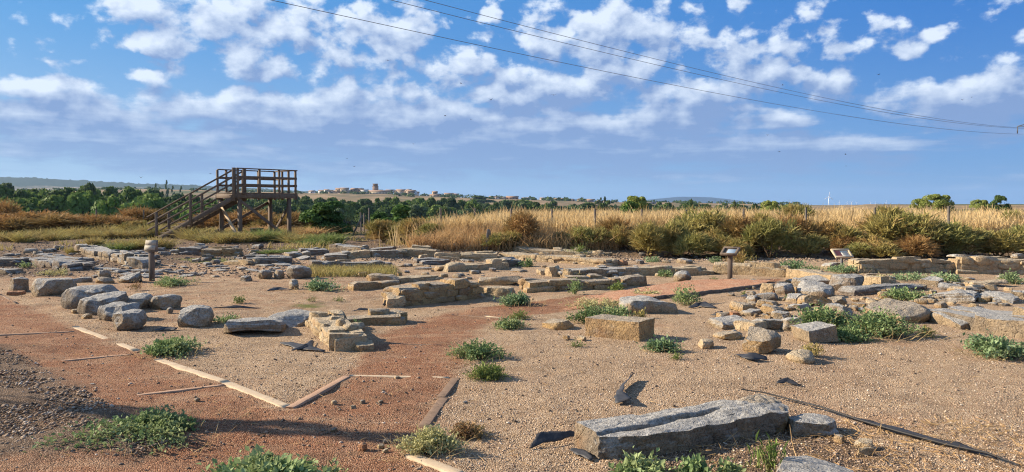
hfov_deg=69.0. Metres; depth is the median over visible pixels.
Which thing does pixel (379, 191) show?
house
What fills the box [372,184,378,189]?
church tower
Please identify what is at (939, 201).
tree
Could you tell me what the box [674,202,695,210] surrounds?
tree
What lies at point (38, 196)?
tree
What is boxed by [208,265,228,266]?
stone
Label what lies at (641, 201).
tree
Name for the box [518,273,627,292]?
ruined wall
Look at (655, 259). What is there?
weed
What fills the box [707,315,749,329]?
stone
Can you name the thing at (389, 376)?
timber edging
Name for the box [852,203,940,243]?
shrub
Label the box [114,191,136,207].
tree
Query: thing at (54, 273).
weed
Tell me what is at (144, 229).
grass tuft
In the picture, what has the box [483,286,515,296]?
stone
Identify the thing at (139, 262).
stone
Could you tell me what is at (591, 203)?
tree
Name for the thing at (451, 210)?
tree
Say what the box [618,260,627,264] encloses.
stone
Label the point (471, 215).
shrub
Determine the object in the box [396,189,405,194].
house
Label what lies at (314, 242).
grass tuft
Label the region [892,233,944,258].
shrub
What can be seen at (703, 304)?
black fabric strip
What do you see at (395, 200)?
tree
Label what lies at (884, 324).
weed
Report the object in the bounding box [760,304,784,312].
stone
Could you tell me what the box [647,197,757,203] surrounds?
mountain
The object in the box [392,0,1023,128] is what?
power cable
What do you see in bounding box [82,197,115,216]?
tree
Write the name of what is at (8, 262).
ruined wall
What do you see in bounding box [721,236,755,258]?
shrub
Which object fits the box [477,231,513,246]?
shrub
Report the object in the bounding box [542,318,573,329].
stone
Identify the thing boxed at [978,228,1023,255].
shrub
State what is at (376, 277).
stone
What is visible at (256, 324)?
stone
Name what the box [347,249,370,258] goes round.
ruined wall
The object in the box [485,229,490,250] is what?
leaning stake
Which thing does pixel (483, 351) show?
weed
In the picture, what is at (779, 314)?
stone
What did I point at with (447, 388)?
timber edging
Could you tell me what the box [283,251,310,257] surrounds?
ruined wall
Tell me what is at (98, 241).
grass tuft
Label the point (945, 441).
black fabric strip
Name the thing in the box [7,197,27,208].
tree
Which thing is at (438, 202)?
tree
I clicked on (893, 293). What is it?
weed
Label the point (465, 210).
tree
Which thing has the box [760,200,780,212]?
tree
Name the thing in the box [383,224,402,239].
shrub
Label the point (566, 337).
stone
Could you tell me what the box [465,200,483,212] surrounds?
tree
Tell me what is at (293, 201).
tree
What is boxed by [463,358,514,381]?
weed
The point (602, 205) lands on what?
tree
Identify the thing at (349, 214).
tree
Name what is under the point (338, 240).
grass tuft
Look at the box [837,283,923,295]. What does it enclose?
stone
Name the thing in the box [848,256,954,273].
ruined wall
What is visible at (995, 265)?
ruined wall
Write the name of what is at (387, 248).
ruined wall
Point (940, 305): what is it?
stone
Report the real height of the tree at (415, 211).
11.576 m
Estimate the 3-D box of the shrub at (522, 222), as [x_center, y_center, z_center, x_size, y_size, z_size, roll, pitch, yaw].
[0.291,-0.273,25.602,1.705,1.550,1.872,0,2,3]
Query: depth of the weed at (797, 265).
19.03 m
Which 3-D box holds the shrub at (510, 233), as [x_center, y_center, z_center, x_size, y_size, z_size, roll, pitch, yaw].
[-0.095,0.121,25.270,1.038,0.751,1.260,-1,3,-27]
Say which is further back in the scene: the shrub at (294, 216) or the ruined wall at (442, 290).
the shrub at (294, 216)
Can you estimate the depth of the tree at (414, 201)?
306.15 m
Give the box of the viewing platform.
[147,167,297,237]
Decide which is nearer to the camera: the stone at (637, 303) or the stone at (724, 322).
the stone at (724, 322)
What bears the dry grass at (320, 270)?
on the ground at (442, 325)
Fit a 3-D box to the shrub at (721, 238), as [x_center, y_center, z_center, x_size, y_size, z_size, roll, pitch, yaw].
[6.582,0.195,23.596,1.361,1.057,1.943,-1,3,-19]
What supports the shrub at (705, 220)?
on the ground at (442, 325)
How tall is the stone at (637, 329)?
0.309 m
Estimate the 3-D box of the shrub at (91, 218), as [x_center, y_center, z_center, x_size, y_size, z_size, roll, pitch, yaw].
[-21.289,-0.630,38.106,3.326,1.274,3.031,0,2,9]
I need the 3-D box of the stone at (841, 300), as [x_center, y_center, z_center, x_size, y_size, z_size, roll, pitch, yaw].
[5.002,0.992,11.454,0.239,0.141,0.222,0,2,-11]
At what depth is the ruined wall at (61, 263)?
19.07 m
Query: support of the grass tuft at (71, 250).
on the ground at (442, 325)
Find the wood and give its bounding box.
[19,186,801,210]
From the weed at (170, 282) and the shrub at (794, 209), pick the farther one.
the shrub at (794, 209)
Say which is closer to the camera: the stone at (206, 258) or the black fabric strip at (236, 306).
the black fabric strip at (236, 306)
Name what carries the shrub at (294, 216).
on the ground at (442, 325)
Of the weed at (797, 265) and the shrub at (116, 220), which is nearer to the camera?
the weed at (797, 265)
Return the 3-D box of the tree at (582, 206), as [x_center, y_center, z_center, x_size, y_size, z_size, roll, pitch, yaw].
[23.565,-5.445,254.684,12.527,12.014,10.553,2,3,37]
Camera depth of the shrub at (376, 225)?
29.89 m
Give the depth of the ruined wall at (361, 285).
14.72 m
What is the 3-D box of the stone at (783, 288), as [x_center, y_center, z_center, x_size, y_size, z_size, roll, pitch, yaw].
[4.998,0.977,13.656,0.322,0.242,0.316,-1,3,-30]
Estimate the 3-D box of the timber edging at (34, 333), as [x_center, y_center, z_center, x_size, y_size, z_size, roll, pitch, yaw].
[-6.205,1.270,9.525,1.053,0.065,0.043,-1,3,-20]
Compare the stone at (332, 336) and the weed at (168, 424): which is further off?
the stone at (332, 336)
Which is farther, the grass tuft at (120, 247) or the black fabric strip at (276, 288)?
the grass tuft at (120, 247)
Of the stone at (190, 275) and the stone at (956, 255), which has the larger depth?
the stone at (956, 255)
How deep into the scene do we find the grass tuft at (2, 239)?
30.77 m
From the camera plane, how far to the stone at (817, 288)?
13.46 m
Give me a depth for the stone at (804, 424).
5.35 m
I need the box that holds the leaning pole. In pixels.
[353,215,362,234]
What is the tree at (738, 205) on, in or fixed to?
on the ground at (442, 325)
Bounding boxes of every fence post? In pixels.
[360,212,361,233]
[363,213,364,232]
[947,206,949,223]
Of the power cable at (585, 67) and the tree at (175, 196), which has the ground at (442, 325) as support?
the tree at (175, 196)
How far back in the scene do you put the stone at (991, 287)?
13.71 m
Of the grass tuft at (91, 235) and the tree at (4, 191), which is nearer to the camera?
the grass tuft at (91, 235)
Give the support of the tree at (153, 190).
on the ground at (442, 325)
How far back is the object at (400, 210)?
32.59 m
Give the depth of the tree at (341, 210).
222.85 m
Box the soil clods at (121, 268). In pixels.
[0,242,399,277]
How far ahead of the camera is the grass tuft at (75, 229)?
33.52 m
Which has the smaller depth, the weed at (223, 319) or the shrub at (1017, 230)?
the weed at (223, 319)
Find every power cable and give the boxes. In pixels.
[272,0,1004,133]
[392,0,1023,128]
[426,0,1017,127]
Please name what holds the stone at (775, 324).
on the ground at (442, 325)
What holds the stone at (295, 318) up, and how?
on the ground at (442, 325)
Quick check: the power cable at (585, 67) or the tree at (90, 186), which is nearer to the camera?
the power cable at (585, 67)
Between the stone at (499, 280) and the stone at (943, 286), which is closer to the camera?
the stone at (943, 286)
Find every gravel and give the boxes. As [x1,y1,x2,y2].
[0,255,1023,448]
[53,307,1023,471]
[601,411,899,471]
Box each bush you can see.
[298,200,353,233]
[369,211,387,234]
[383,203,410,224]
[620,201,638,212]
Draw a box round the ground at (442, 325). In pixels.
[0,189,1023,471]
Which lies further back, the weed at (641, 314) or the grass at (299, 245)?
the grass at (299, 245)
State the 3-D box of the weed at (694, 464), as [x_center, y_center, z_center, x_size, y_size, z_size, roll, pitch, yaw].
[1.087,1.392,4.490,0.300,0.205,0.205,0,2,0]
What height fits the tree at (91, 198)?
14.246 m
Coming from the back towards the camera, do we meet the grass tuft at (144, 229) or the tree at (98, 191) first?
the tree at (98, 191)
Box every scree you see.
[0,347,177,460]
[2,375,437,471]
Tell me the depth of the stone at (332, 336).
8.48 m
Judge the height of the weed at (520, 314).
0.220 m
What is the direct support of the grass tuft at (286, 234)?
on the ground at (442, 325)
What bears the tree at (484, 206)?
on the ground at (442, 325)
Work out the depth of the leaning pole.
36.59 m
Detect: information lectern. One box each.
[720,246,740,278]
[830,249,853,265]
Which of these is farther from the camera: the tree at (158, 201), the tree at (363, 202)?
the tree at (363, 202)
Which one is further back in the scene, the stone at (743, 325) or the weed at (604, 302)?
the weed at (604, 302)
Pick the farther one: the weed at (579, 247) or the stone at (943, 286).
the weed at (579, 247)
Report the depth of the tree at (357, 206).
239.96 m
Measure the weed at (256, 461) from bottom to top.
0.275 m
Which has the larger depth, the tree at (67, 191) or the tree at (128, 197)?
the tree at (67, 191)
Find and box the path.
[560,279,770,311]
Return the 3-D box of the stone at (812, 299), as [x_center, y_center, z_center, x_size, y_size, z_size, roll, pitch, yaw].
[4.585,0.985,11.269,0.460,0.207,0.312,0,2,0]
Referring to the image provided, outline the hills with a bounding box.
[0,177,317,192]
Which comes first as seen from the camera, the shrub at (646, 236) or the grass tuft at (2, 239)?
the shrub at (646, 236)
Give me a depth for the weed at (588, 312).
10.40 m
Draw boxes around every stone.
[2,253,15,256]
[6,290,25,295]
[8,277,28,291]
[23,248,38,252]
[31,277,76,296]
[41,249,53,251]
[60,284,118,309]
[74,277,92,282]
[77,291,128,314]
[81,313,91,318]
[95,277,114,283]
[97,270,110,277]
[97,301,139,320]
[111,270,127,272]
[111,309,146,329]
[117,271,141,282]
[128,257,155,268]
[129,293,152,308]
[140,269,162,272]
[149,294,181,309]
[160,252,170,254]
[163,270,177,272]
[166,307,172,313]
[177,305,213,327]
[179,274,194,276]
[194,243,204,245]
[201,257,211,260]
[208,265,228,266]
[210,259,219,263]
[224,317,285,332]
[240,275,251,281]
[245,269,259,271]
[251,244,263,248]
[255,264,274,266]
[258,269,272,278]
[267,309,309,326]
[274,263,290,265]
[274,270,284,278]
[286,265,311,278]
[289,279,298,289]
[296,255,309,259]
[328,332,362,350]
[335,318,345,325]
[336,259,350,261]
[358,442,367,450]
[366,273,400,281]
[377,443,384,448]
[386,294,405,306]
[415,267,431,269]
[418,254,428,257]
[478,276,520,285]
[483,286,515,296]
[509,268,526,271]
[536,269,544,274]
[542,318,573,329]
[545,265,559,276]
[561,268,572,277]
[562,335,569,339]
[574,399,788,459]
[577,335,585,340]
[585,314,654,341]
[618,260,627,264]
[619,295,677,313]
[620,274,646,285]
[673,270,691,280]
[676,258,692,263]
[697,338,713,348]
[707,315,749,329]
[713,331,742,339]
[716,312,729,316]
[729,301,755,311]
[729,311,740,316]
[733,320,767,330]
[737,393,788,432]
[740,308,760,315]
[742,326,780,353]
[745,295,757,302]
[746,291,755,294]
[752,318,782,329]
[755,292,777,300]
[756,299,777,305]
[760,283,774,292]
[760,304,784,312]
[771,310,790,318]
[774,283,794,294]
[776,455,853,471]
[781,317,802,330]
[785,293,806,302]
[785,304,811,310]
[785,306,794,310]
[785,349,814,363]
[786,413,838,436]
[790,321,838,343]
[791,277,806,285]
[797,280,834,297]
[797,295,832,305]
[801,275,829,283]
[821,262,839,268]
[824,303,852,316]
[828,296,846,304]
[829,274,863,290]
[833,434,844,443]
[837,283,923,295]
[849,306,857,310]
[851,302,865,307]
[854,438,872,447]
[857,447,874,455]
[863,298,931,322]
[914,298,926,303]
[918,276,943,286]
[927,290,979,302]
[933,302,947,307]
[938,282,957,289]
[946,254,977,256]
[946,285,979,291]
[967,285,981,288]
[969,279,1008,284]
[977,296,990,301]
[979,291,1021,303]
[985,284,997,289]
[992,298,1001,302]
[1010,253,1023,258]
[1010,290,1023,299]
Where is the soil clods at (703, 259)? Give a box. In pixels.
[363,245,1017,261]
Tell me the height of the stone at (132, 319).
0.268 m
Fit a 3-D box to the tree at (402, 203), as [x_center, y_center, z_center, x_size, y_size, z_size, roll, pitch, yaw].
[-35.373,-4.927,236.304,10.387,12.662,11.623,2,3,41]
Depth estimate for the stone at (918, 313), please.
10.49 m
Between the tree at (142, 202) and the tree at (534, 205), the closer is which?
the tree at (142, 202)
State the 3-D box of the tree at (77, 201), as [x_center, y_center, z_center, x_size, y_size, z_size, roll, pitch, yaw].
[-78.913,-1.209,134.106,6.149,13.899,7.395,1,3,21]
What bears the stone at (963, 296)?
on the ground at (442, 325)
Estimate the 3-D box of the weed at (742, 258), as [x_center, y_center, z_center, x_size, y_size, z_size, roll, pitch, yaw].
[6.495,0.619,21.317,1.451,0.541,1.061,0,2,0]
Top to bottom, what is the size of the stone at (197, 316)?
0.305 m
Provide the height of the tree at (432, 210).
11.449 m
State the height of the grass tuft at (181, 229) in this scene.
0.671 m
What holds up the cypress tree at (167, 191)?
on the ground at (442, 325)
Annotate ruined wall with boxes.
[0,258,28,266]
[0,268,25,274]
[20,257,94,270]
[34,253,94,261]
[74,244,130,260]
[110,252,148,264]
[178,246,206,255]
[201,246,243,255]
[223,259,259,264]
[242,255,255,259]
[252,254,292,263]
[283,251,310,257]
[298,247,328,254]
[305,310,373,351]
[309,260,385,266]
[321,251,348,260]
[329,243,368,250]
[346,308,407,324]
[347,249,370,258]
[347,280,400,290]
[367,246,396,249]
[370,250,402,256]
[381,278,484,305]
[394,244,439,256]
[397,275,442,282]
[412,257,450,264]
[434,251,501,260]
[434,258,508,271]
[443,242,484,249]
[483,257,522,266]
[499,252,617,265]
[513,246,612,255]
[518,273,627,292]
[557,266,639,276]
[636,265,713,275]
[713,261,789,276]
[786,268,899,284]
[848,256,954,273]
[928,306,1014,331]
[948,256,1023,274]
[984,307,1023,338]
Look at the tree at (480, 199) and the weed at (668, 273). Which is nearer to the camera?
the weed at (668, 273)
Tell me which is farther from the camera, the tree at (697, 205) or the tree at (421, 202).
the tree at (697, 205)
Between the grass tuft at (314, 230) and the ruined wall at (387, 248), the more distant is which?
the grass tuft at (314, 230)
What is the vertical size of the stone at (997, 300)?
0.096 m
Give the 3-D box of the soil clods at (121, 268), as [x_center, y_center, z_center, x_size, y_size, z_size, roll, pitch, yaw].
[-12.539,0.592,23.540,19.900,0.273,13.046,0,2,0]
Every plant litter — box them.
[692,413,1023,471]
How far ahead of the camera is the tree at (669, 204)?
268.86 m
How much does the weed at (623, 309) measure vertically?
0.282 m
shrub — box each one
[0,196,23,214]
[0,209,79,232]
[0,214,47,232]
[24,211,92,231]
[73,212,112,229]
[85,213,137,229]
[107,205,175,224]
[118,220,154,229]
[183,211,237,229]
[213,207,277,228]
[245,216,295,228]
[275,210,312,227]
[292,221,310,228]
[362,218,398,241]
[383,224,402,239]
[390,216,428,240]
[411,223,444,238]
[468,210,480,221]
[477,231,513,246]
[499,207,542,244]
[500,230,525,246]
[555,226,579,243]
[565,225,610,244]
[586,229,613,243]
[593,216,635,231]
[606,223,632,249]
[627,219,672,257]
[654,215,693,255]
[669,228,716,257]
[671,206,733,250]
[704,226,738,256]
[715,212,767,255]
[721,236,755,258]
[740,212,805,257]
[749,211,783,252]
[776,201,816,217]
[777,212,823,251]
[789,233,831,257]
[804,219,866,253]
[824,235,858,254]
[840,239,873,257]
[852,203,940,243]
[853,234,905,258]
[882,207,952,255]
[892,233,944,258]
[921,218,986,257]
[942,225,1006,254]
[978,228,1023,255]
[997,223,1023,253]
[999,209,1022,225]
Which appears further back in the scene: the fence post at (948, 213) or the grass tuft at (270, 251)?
the fence post at (948, 213)
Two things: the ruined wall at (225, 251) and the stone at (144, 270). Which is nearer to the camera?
the stone at (144, 270)
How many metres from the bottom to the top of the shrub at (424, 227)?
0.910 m
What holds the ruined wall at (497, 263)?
on the ground at (442, 325)
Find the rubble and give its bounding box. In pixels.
[15,245,1012,330]
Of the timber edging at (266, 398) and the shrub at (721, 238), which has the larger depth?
the shrub at (721, 238)
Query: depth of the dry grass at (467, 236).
25.03 m
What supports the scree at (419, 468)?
on the ground at (442, 325)
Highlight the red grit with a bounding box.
[0,340,458,471]
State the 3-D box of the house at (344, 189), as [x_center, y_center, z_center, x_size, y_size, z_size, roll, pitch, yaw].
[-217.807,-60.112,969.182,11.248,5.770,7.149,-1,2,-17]
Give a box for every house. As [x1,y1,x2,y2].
[340,188,348,191]
[368,190,391,193]
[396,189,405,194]
[430,194,440,196]
[506,196,518,198]
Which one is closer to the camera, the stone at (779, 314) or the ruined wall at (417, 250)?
the stone at (779, 314)
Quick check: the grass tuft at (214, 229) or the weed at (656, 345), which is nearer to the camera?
the weed at (656, 345)
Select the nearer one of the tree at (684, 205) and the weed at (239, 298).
the weed at (239, 298)
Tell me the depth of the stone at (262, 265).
20.07 m
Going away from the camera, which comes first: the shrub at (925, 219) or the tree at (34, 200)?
the shrub at (925, 219)
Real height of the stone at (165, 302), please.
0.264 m
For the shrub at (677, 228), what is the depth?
23.81 m
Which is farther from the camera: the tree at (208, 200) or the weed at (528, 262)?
the tree at (208, 200)
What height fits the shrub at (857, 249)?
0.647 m
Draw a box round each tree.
[0,184,10,198]
[2,183,14,189]
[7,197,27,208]
[12,189,28,198]
[16,202,49,213]
[25,197,40,206]
[27,190,43,199]
[28,188,39,193]
[37,195,72,214]
[38,189,49,194]
[43,190,66,199]
[59,187,76,197]
[63,191,88,216]
[81,190,99,208]
[82,182,96,195]
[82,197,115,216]
[90,194,127,215]
[96,189,108,199]
[102,186,117,197]
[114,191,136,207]
[114,197,161,219]
[118,186,141,201]
[132,192,166,211]
[143,187,160,195]
[163,199,188,223]
[165,180,168,196]
[165,193,186,208]
[168,202,188,210]
[179,202,212,219]
[186,194,198,203]
[203,198,215,206]
[226,207,233,213]
[243,203,259,210]
[250,199,263,203]
[254,199,276,207]
[263,200,292,214]
[291,199,298,205]
[294,195,313,204]
[295,204,310,212]
[334,200,345,221]
[341,204,358,226]
[347,202,361,226]
[352,206,372,226]
[357,198,372,206]
[362,204,376,225]
[373,197,384,208]
[375,204,398,217]
[389,197,399,204]
[389,201,411,218]
[408,204,427,218]
[412,198,420,204]
[415,198,426,206]
[425,204,452,222]
[427,197,435,207]
[436,200,442,205]
[437,207,457,218]
[440,197,446,206]
[445,198,459,209]
[456,208,471,218]
[457,199,464,209]
[465,195,496,204]
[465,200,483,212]
[482,203,489,213]
[485,202,500,214]
[499,199,511,212]
[512,200,526,212]
[518,199,530,206]
[526,202,543,211]
[540,202,553,210]
[548,201,557,208]
[554,205,570,212]
[572,203,591,211]
[584,202,597,211]
[597,203,610,211]
[605,201,612,210]
[621,196,648,212]
[654,202,675,211]
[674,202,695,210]
[686,199,692,209]
[693,202,701,210]
[700,204,711,210]
[713,203,729,208]
[728,204,742,211]
[729,200,735,210]
[749,203,761,213]
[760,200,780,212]
[909,198,930,210]
[919,194,955,213]
[969,199,992,211]
[989,195,1012,212]
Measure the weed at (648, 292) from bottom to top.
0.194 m
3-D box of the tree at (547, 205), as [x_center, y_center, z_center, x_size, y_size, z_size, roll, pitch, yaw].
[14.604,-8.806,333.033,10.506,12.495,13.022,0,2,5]
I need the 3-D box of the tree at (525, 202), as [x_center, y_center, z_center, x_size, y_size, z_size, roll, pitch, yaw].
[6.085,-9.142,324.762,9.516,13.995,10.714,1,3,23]
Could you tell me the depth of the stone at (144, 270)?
18.30 m
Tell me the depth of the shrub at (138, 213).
43.41 m
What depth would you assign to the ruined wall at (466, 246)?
25.07 m
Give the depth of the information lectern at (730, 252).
16.25 m
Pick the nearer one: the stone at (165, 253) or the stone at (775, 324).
the stone at (775, 324)
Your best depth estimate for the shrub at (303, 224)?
39.71 m
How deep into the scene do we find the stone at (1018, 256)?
18.07 m
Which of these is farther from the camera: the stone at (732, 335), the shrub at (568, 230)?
the shrub at (568, 230)
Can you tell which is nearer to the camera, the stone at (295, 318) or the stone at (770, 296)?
the stone at (295, 318)
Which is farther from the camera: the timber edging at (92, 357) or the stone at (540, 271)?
the stone at (540, 271)
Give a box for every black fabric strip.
[152,327,177,330]
[211,305,258,308]
[267,287,291,290]
[280,342,324,351]
[291,340,314,350]
[529,430,574,448]
[569,448,593,460]
[614,373,633,402]
[688,301,715,307]
[736,352,767,359]
[776,377,801,385]
[847,417,996,458]
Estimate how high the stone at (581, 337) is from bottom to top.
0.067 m
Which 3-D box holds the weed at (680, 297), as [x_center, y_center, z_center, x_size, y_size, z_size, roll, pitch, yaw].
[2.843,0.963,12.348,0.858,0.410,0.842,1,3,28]
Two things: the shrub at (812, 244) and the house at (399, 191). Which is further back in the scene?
the house at (399, 191)
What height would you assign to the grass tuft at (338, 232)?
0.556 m
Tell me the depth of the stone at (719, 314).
10.88 m
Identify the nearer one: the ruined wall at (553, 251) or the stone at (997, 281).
the stone at (997, 281)
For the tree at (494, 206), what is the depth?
270.36 m
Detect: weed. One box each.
[16,261,35,267]
[22,399,254,460]
[33,267,69,276]
[117,334,219,359]
[123,279,141,290]
[142,274,202,288]
[196,443,347,471]
[213,312,240,323]
[232,295,245,303]
[289,276,344,291]
[321,457,343,471]
[371,422,487,465]
[444,337,513,362]
[449,418,491,443]
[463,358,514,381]
[487,288,545,306]
[492,316,530,330]
[506,308,534,319]
[514,257,540,266]
[561,295,618,310]
[561,303,637,323]
[563,242,596,254]
[565,275,584,294]
[567,337,585,346]
[598,304,641,316]
[607,446,675,471]
[608,280,624,289]
[631,287,661,293]
[633,307,646,316]
[636,334,686,352]
[643,256,659,261]
[657,266,673,276]
[664,282,702,305]
[668,449,714,471]
[669,348,683,359]
[708,256,722,262]
[713,455,745,471]
[723,250,756,262]
[745,429,788,471]
[776,300,861,332]
[780,258,826,270]
[800,343,825,355]
[820,263,872,274]
[824,304,963,341]
[836,321,887,343]
[865,285,942,301]
[888,270,926,281]
[917,325,939,337]
[919,271,981,282]
[940,328,1023,360]
[990,268,1023,284]
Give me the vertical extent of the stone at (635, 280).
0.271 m
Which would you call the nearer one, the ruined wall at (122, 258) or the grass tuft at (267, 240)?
the ruined wall at (122, 258)
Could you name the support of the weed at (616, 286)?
on the ground at (442, 325)
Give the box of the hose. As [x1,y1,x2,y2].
[741,389,1019,464]
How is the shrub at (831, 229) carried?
on the ground at (442, 325)
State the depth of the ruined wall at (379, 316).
10.39 m
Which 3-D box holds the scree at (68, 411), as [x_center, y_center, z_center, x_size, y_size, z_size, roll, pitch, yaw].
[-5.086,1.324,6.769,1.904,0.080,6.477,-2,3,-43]
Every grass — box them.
[0,226,408,250]
[303,263,400,276]
[371,201,1023,246]
[391,218,643,251]
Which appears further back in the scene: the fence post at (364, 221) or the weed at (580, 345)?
the fence post at (364, 221)
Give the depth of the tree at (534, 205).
263.13 m
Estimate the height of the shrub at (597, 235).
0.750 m
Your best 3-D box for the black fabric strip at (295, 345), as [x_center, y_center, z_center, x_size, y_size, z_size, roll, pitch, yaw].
[-2.470,1.273,8.587,0.911,0.055,0.166,2,3,42]
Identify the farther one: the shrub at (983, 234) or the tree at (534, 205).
the tree at (534, 205)
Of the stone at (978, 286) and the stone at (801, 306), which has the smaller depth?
the stone at (801, 306)
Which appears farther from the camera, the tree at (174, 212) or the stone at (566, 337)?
the tree at (174, 212)
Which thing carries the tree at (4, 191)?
on the ground at (442, 325)
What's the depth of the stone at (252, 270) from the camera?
18.45 m
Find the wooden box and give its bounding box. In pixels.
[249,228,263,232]
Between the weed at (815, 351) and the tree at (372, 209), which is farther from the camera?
the tree at (372, 209)
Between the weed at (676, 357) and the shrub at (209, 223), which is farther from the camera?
the shrub at (209, 223)
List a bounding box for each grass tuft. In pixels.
[0,230,31,241]
[0,230,47,242]
[15,227,80,239]
[39,231,79,240]
[45,225,95,238]
[56,229,110,238]
[62,247,76,253]
[79,236,111,244]
[81,230,114,238]
[84,222,134,232]
[93,228,153,238]
[95,242,144,249]
[99,225,142,232]
[101,238,144,249]
[113,229,151,238]
[116,236,157,247]
[128,222,166,237]
[138,235,186,248]
[158,225,212,238]
[168,228,230,239]
[180,233,219,242]
[192,227,245,232]
[193,227,230,232]
[197,229,252,243]
[218,231,266,242]
[241,227,291,241]
[245,223,286,229]
[250,248,290,253]
[253,232,288,241]
[264,230,300,241]
[269,233,326,242]
[282,226,344,235]
[286,237,341,245]
[288,231,352,242]
[293,224,360,234]
[316,231,351,243]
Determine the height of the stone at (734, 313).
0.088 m
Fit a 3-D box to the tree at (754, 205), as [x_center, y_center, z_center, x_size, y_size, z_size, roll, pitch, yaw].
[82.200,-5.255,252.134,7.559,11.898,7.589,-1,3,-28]
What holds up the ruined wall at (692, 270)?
on the ground at (442, 325)
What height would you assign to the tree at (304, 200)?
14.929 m
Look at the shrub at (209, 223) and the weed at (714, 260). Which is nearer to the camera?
the weed at (714, 260)
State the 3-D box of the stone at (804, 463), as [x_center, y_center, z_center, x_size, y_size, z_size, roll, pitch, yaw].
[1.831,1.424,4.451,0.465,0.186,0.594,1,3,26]
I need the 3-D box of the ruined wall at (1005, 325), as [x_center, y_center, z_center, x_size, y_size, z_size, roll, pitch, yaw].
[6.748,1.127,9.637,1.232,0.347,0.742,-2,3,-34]
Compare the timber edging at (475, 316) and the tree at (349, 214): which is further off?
the tree at (349, 214)
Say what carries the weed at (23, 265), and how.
on the ground at (442, 325)
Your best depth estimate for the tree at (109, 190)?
211.85 m
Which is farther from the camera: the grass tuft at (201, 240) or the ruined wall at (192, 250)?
the grass tuft at (201, 240)
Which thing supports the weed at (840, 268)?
on the ground at (442, 325)
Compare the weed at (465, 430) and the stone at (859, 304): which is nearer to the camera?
the weed at (465, 430)
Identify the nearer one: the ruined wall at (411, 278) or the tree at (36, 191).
the ruined wall at (411, 278)
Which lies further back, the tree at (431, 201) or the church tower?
the church tower
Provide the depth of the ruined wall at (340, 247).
25.29 m
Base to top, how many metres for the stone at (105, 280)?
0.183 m
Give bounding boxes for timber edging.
[0,294,18,303]
[0,331,73,335]
[62,354,131,360]
[72,326,139,350]
[137,384,224,394]
[154,358,228,382]
[222,381,289,407]
[286,376,349,408]
[349,375,448,377]
[405,453,463,471]
[418,397,448,426]
[436,378,458,397]
[454,315,495,317]
[655,282,763,298]
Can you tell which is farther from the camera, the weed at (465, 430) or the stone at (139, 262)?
the stone at (139, 262)
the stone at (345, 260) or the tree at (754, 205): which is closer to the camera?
the stone at (345, 260)
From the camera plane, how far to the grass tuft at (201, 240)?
29.80 m
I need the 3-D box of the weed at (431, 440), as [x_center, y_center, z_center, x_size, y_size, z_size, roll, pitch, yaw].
[-0.561,1.366,4.974,0.776,0.238,0.615,-1,2,-18]
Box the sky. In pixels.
[0,0,1023,204]
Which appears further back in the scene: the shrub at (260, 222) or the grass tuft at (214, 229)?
the shrub at (260, 222)
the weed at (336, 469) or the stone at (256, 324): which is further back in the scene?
the stone at (256, 324)
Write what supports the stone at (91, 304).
on the ground at (442, 325)
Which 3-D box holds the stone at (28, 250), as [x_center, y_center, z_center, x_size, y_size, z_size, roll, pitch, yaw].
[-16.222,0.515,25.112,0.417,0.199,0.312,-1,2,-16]
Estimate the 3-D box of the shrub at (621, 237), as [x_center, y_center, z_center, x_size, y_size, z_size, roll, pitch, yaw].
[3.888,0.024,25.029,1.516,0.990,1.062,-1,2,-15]
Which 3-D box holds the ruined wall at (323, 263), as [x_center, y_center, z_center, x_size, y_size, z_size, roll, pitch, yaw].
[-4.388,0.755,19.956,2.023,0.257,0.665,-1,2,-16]
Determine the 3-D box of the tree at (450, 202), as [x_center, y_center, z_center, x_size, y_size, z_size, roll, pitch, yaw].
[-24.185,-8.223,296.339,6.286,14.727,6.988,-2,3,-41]
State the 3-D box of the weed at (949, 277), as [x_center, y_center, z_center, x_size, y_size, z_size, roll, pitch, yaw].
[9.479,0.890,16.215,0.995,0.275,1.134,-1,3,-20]
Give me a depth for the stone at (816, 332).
8.95 m
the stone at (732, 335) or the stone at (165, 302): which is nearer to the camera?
the stone at (732, 335)
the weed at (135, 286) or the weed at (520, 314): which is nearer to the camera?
the weed at (520, 314)
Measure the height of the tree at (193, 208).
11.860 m
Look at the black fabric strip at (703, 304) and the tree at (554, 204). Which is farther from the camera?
the tree at (554, 204)
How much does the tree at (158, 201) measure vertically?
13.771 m
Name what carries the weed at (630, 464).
on the ground at (442, 325)
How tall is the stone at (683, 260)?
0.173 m
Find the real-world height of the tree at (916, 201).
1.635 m
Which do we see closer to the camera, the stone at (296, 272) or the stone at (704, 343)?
the stone at (704, 343)
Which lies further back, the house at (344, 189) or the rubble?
the house at (344, 189)
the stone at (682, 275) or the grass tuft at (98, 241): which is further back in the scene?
the grass tuft at (98, 241)
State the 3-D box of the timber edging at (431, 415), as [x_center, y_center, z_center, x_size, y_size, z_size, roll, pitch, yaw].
[-0.622,1.426,5.958,0.082,0.062,0.812,0,2,6]
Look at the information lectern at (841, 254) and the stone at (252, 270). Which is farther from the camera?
the information lectern at (841, 254)
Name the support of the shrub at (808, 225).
on the ground at (442, 325)
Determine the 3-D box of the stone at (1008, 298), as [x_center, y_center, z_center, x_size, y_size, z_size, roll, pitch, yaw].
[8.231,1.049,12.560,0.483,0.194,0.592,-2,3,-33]
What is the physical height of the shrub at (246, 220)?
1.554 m

